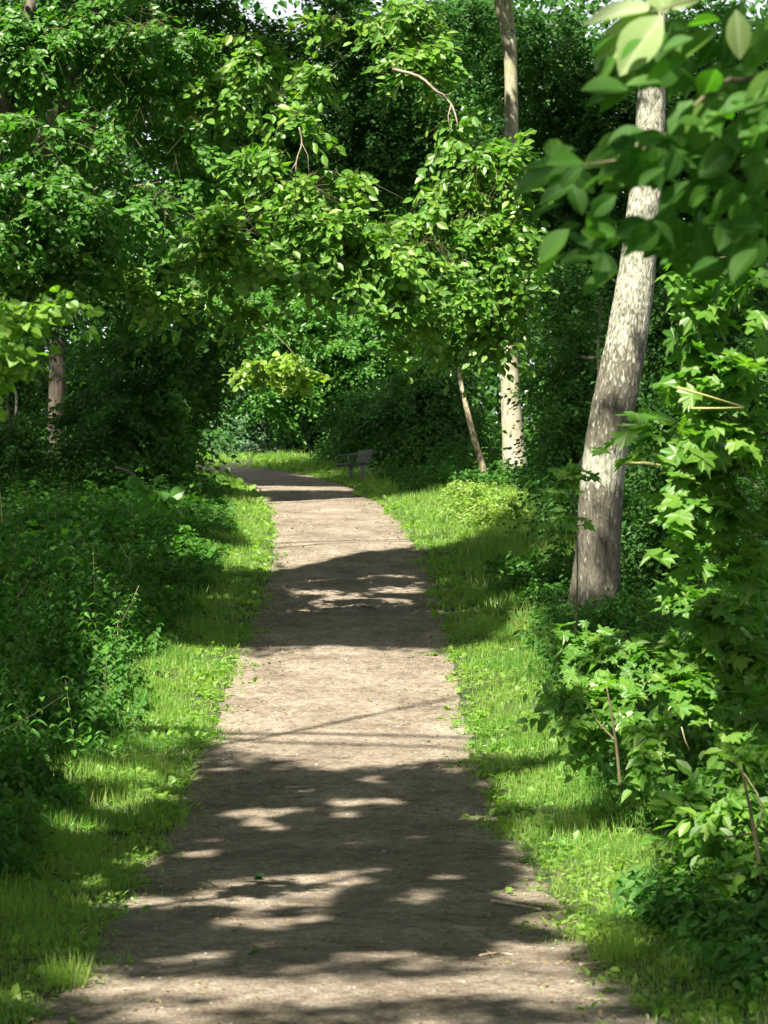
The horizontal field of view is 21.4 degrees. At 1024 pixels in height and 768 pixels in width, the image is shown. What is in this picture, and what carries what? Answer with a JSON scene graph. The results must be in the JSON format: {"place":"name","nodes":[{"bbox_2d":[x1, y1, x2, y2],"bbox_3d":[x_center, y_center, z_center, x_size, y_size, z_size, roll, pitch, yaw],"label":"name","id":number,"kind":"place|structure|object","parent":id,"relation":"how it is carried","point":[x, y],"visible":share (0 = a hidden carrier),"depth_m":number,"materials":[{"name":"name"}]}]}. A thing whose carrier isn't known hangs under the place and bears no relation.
{"place":"outdoors","nodes":[
{"label":"outdoors","id":0,"kind":"place"},
{"bbox_2d":[0,285,104,421],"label":"lime branch","id":1,"kind":"object","parent":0,"point":[35,317],"visible":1,"depth_m":9.93,"materials":[{"name":"green plant"}]},
{"bbox_2d":[33,465,655,1023],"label":"path","id":2,"kind":"structure","parent":0,"point":[335,717],"depth_m":13.54,"materials":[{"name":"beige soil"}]},
{"bbox_2d":[248,948,260,954],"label":"fallen sprig","id":3,"kind":"object","parent":2,"relation":"on","point":[255,951],"visible":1,"depth_m":9.65,"materials":[{"name":"green plant"}]},
{"bbox_2d":[254,873,264,879],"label":"fallen sprig","id":4,"kind":"object","parent":2,"relation":"on","point":[259,876],"visible":1,"depth_m":12.34,"materials":[{"name":"green plant"}]},
{"bbox_2d":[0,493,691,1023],"bbox_3d":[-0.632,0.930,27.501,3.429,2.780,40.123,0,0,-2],"label":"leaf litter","id":5,"kind":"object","parent":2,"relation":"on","point":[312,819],"visible":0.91,"depth_m":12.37,"materials":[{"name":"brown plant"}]},
{"bbox_2d":[352,605,375,609],"bbox_3d":[-0.268,1.280,27.344,0.260,0.053,0.498,0,0,-26],"label":"stick","id":6,"kind":"object","parent":2,"relation":"on","point":[364,606],"visible":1,"depth_m":27.49,"materials":[{"name":"brown wood"}]},
{"bbox_2d":[479,949,512,956],"bbox_3d":[0.499,2.106,9.714,0.142,0.015,0.189,0,0,-42],"label":"stick","id":7,"kind":"object","parent":2,"relation":"on","point":[485,954],"visible":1,"depth_m":9.71,"materials":[{"name":"brown wood"}]},
{"bbox_2d":[490,898,540,909],"bbox_3d":[0.760,2.192,11.375,0.082,0.032,0.416,0,0,-38],"label":"stick","id":8,"kind":"object","parent":2,"relation":"on","point":[506,902],"visible":1,"depth_m":11.39,"materials":[{"name":"brown wood"}]},
{"bbox_2d":[578,960,607,966],"bbox_3d":[0.972,2.083,9.422,0.180,0.023,0.023,0,0,-37],"label":"stick","id":9,"kind":"object","parent":2,"relation":"on","point":[590,963],"visible":0.87,"depth_m":9.40,"materials":[{"name":"brown wood"}]},
{"bbox_2d":[0,446,767,1023],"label":"ground","id":10,"kind":"structure","parent":0,"point":[44,998],"depth_m":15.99,"materials":[{"name":"green plant"}]},
{"bbox_2d":[8,660,38,759],"bbox_3d":[-2.986,1.711,17.026,0.340,0.955,0.151,0,0,18],"label":"nettle","id":11,"kind":"object","parent":10,"relation":"on","point":[19,698],"visible":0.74,"depth_m":17.02,"materials":[{"name":"green plant"}]},
{"bbox_2d":[12,748,41,844],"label":"nettle","id":12,"kind":"object","parent":10,"relation":"on","point":[29,827],"visible":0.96,"depth_m":13.47,"materials":[{"name":"green plant"}]},
{"bbox_2d":[0,694,64,731],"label":"dry stalk","id":13,"kind":"object","parent":10,"relation":"on","point":[29,716],"visible":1,"depth_m":13.00,"materials":[{"name":"plant"}]},
{"bbox_2d":[34,948,92,987],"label":"grass tuft","id":14,"kind":"object","parent":10,"relation":"on","point":[77,978],"visible":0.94,"depth_m":8.96,"materials":[{"name":"green plant"}]},
{"bbox_2d":[0,322,128,493],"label":"elder shrub","id":15,"kind":"object","parent":10,"relation":"on","point":[12,450],"visible":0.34,"depth_m":41.60,"materials":[{"name":"green plant"}]},
{"bbox_2d":[0,0,128,460],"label":"brown trunk tree","id":16,"kind":"object","parent":10,"relation":"on","point":[56,391],"visible":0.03,"depth_m":49.83,"materials":[{"name":"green plant"}]},
{"bbox_2d":[60,676,82,774],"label":"nettle","id":17,"kind":"object","parent":10,"relation":"on","point":[73,752],"visible":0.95,"depth_m":16.89,"materials":[{"name":"green plant"}]},
{"bbox_2d":[56,889,90,909],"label":"grass tuft","id":18,"kind":"object","parent":10,"relation":"on","point":[73,901],"visible":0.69,"depth_m":11.38,"materials":[{"name":"green plant"}]},
{"bbox_2d":[89,543,99,622],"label":"nettle","id":19,"kind":"object","parent":10,"relation":"on","point":[93,573],"visible":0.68,"depth_m":24.12,"materials":[{"name":"green plant"}]},
{"bbox_2d":[96,649,110,723],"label":"nettle","id":20,"kind":"object","parent":10,"relation":"on","point":[104,695],"visible":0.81,"depth_m":19.08,"materials":[{"name":"green plant"}]},
{"bbox_2d":[0,426,239,882],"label":"nettle undergrowth","id":21,"kind":"object","parent":10,"relation":"on","point":[48,566],"visible":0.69,"depth_m":24.14,"materials":[{"name":"green plant"}]},
{"bbox_2d":[115,466,189,527],"bbox_3d":[-1.765,-0.115,15.147,0.350,0.470,0.899,0,0,-36],"label":"hazel sprig","id":22,"kind":"object","parent":21,"relation":"attached to","point":[158,499],"visible":1,"depth_m":14.97,"materials":[{"name":"green plant"}]},
{"bbox_2d":[115,662,137,677],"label":"grass tuft","id":23,"kind":"object","parent":10,"relation":"on","point":[127,670],"visible":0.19,"depth_m":21.45,"materials":[{"name":"green plant"}]},
{"bbox_2d":[0,0,257,374],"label":"background tree","id":24,"kind":"object","parent":10,"relation":"on","point":[121,310],"visible":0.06,"depth_m":40.23,"materials":[{"name":"green plant"}]},
{"bbox_2d":[0,0,258,331],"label":"hornbeam tree","id":25,"kind":"object","parent":10,"relation":"on","point":[38,44],"visible":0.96,"depth_m":24.74,"materials":[{"name":"green plant"}]},
{"bbox_2d":[26,296,270,499],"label":"holly shrub","id":26,"kind":"object","parent":10,"relation":"on","point":[165,407],"visible":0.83,"depth_m":42.81,"materials":[{"name":"green plant"}]},
{"bbox_2d":[149,639,161,674],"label":"nettle","id":27,"kind":"object","parent":10,"relation":"on","point":[155,668],"visible":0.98,"depth_m":21.97,"materials":[{"name":"green plant"}]},
{"bbox_2d":[199,387,349,455],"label":"bramble shrub","id":28,"kind":"object","parent":10,"relation":"on","point":[255,440],"visible":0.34,"depth_m":68.79,"materials":[{"name":"green plant"}]},
{"bbox_2d":[0,0,562,402],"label":"elm tree","id":29,"kind":"object","parent":10,"relation":"on","point":[321,239],"visible":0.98,"depth_m":25.35,"materials":[{"name":"green plant"}]},
{"bbox_2d":[220,320,331,406],"bbox_3d":[-1.417,-1.908,25.934,1.506,1.152,1.168,0,0,0],"label":"hazel branch","id":30,"kind":"object","parent":29,"relation":"attached to","point":[289,368],"visible":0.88,"depth_m":25.78,"materials":[{"name":"green plant"}]},
{"bbox_2d":[288,127,308,217],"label":"dead twig","id":31,"kind":"object","parent":29,"relation":"attached to","point":[296,166],"visible":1,"depth_m":23.40,"materials":[{"name":"grey wood"}]},
{"bbox_2d":[392,68,458,132],"bbox_3d":[0.447,-5.032,24.898,0.197,1.016,1.207,0,0,-41],"label":"dead branch","id":32,"kind":"object","parent":29,"relation":"attached to","point":[424,80],"visible":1,"depth_m":24.69,"materials":[{"name":"grey wood"}]},
{"bbox_2d":[70,0,515,286],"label":"background tree","id":33,"kind":"object","parent":10,"relation":"on","point":[396,134],"visible":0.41,"depth_m":45.25,"materials":[{"name":"green plant"}]},
{"bbox_2d":[67,0,560,335],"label":"background tree","id":34,"kind":"object","parent":10,"relation":"on","point":[177,211],"visible":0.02,"depth_m":90.68,"materials":[{"name":"green plant"}]},
{"bbox_2d":[198,267,464,453],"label":"background tree","id":35,"kind":"object","parent":10,"relation":"on","point":[349,360],"visible":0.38,"depth_m":66.90,"materials":[{"name":"green plant"}]},
{"bbox_2d":[335,449,373,480],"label":"park bench","id":36,"kind":"object","parent":10,"relation":"on","point":[366,455],"visible":0.98,"depth_m":51.83,"materials":[{"name":"grey wood"}]},
{"bbox_2d":[0,0,767,449],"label":"woodland","id":37,"kind":"object","parent":10,"relation":"on","point":[594,6],"visible":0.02,"depth_m":78.89,"materials":[{"name":"green plant"}]},
{"bbox_2d":[299,347,501,471],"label":"hazel shrub","id":38,"kind":"object","parent":10,"relation":"on","point":[404,404],"visible":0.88,"depth_m":55.42,"materials":[{"name":"green plant"}]},
{"bbox_2d":[403,309,486,485],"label":"slim tree","id":39,"kind":"object","parent":10,"relation":"on","point":[433,328],"visible":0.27,"depth_m":46.93,"materials":[{"name":"brown plant"}]},
{"bbox_2d":[428,479,534,528],"bbox_3d":[1.841,0.095,38.193,2.022,1.471,2.812,0,0,0],"label":"spindle bush","id":40,"kind":"object","parent":10,"relation":"on","point":[480,502],"visible":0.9,"depth_m":38.08,"materials":[{"name":"green plant"}]},
{"bbox_2d":[448,0,527,478],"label":"beech tree","id":41,"kind":"object","parent":10,"relation":"on","point":[504,18],"visible":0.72,"depth_m":47.82,"materials":[{"name":"beige plant"}]},
{"bbox_2d":[510,611,540,633],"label":"grass tuft","id":42,"kind":"object","parent":10,"relation":"on","point":[516,625],"visible":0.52,"depth_m":24.44,"materials":[{"name":"green plant"}]},
{"bbox_2d":[312,405,767,1008],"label":"shade undergrowth","id":43,"kind":"object","parent":10,"relation":"on","point":[738,935],"visible":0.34,"depth_m":19.91,"materials":[{"name":"green plant"}]},
{"bbox_2d":[536,458,600,633],"bbox_3d":[2.044,0.513,23.373,0.728,2.281,1.758,0,0,0],"label":"maple sapling","id":44,"kind":"object","parent":10,"relation":"on","point":[570,475],"visible":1,"depth_m":22.99,"materials":[{"name":"green plant"}]},
{"bbox_2d":[554,799,589,833],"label":"grass tuft","id":45,"kind":"object","parent":10,"relation":"on","point":[569,821],"visible":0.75,"depth_m":14.46,"materials":[{"name":"green plant"}]},
{"bbox_2d":[493,258,653,555],"bbox_3d":[3.371,-1.880,35.078,2.911,5.672,6.755,0,0,0],"label":"dogwood shrub","id":46,"kind":"object","parent":10,"relation":"on","point":[566,407],"visible":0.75,"depth_m":35.37,"materials":[{"name":"green plant"}]},
{"bbox_2d":[432,0,767,396],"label":"background tree","id":47,"kind":"object","parent":10,"relation":"on","point":[585,130],"visible":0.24,"depth_m":53.92,"materials":[{"name":"green plant"}]},
{"bbox_2d":[568,0,667,614],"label":"birch tree","id":48,"kind":"object","parent":10,"relation":"on","point":[600,506],"visible":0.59,"depth_m":25.82,"materials":[{"name":"grey plant"}]},
{"bbox_2d":[584,909,655,966],"bbox_3d":[1.112,1.992,9.561,0.354,0.270,0.351,0,0,0],"label":"grass tuft","id":49,"kind":"object","parent":10,"relation":"on","point":[612,947],"visible":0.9,"depth_m":9.55,"materials":[{"name":"green plant"}]},
{"bbox_2d":[509,680,736,806],"bbox_3d":[1.666,1.575,13.881,1.014,0.857,2.176,0,0,-18],"label":"dogwood bush","id":50,"kind":"object","parent":10,"relation":"on","point":[592,734],"visible":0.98,"depth_m":13.81,"materials":[{"name":"green leaf"},{"name":"brown bark"}]},
{"bbox_2d":[551,620,715,721],"bbox_3d":[1.938,1.505,15.477,1.423,1.509,2.276,0,0,0],"label":"maple sapling","id":51,"kind":"object","parent":10,"relation":"on","point":[634,658],"visible":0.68,"depth_m":15.42,"materials":[{"name":"green plant"}]},
{"bbox_2d":[514,0,767,311],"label":"cherry tree","id":52,"kind":"object","parent":10,"relation":"on","point":[642,45],"visible":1,"depth_m":5.07,"materials":[{"name":"green plant"}]},
{"bbox_2d":[639,846,690,881],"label":"grass tuft","id":53,"kind":"object","parent":10,"relation":"on","point":[664,868],"visible":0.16,"depth_m":11.56,"materials":[{"name":"green plant"}]},
{"bbox_2d":[570,264,767,600],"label":"hawthorn shrub","id":54,"kind":"object","parent":10,"relation":"on","point":[646,474],"visible":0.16,"depth_m":29.37,"materials":[{"name":"green plant"}]},
{"bbox_2d":[590,404,767,611],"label":"maple sapling","id":55,"kind":"object","parent":10,"relation":"on","point":[713,551],"visible":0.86,"depth_m":11.81,"materials":[{"name":"green plant"}]},
{"bbox_2d":[615,256,767,497],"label":"maple sapling","id":56,"kind":"object","parent":10,"relation":"on","point":[732,374],"visible":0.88,"depth_m":10.96,"materials":[{"name":"green plant"}]},
{"bbox_2d":[677,386,744,407],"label":"leaf stalk","id":57,"kind":"object","parent":56,"relation":"attached to","point":[685,389],"visible":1,"depth_m":10.60,"materials":[{"name":"plant"}]},
{"bbox_2d":[691,407,743,408],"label":"leaf stalk","id":58,"kind":"object","parent":56,"relation":"attached to","point":[717,407],"visible":1,"depth_m":10.60,"materials":[{"name":"plant"}]},
{"bbox_2d":[636,736,767,920],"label":"elder bush","id":59,"kind":"object","parent":10,"relation":"on","point":[729,810],"visible":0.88,"depth_m":11.01,"materials":[{"name":"elder leaf"},{"name":"bark"}]},
{"bbox_2d":[643,577,767,757],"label":"maple sapling","id":60,"kind":"object","parent":10,"relation":"on","point":[689,687],"visible":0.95,"depth_m":12.79,"materials":[{"name":"green plant"}]},
{"bbox_2d":[9,0,766,422],"label":"sky","id":61,"kind":"structure","parent":0,"point":[270,3],"materials":[{"name":"white"}]}
]}

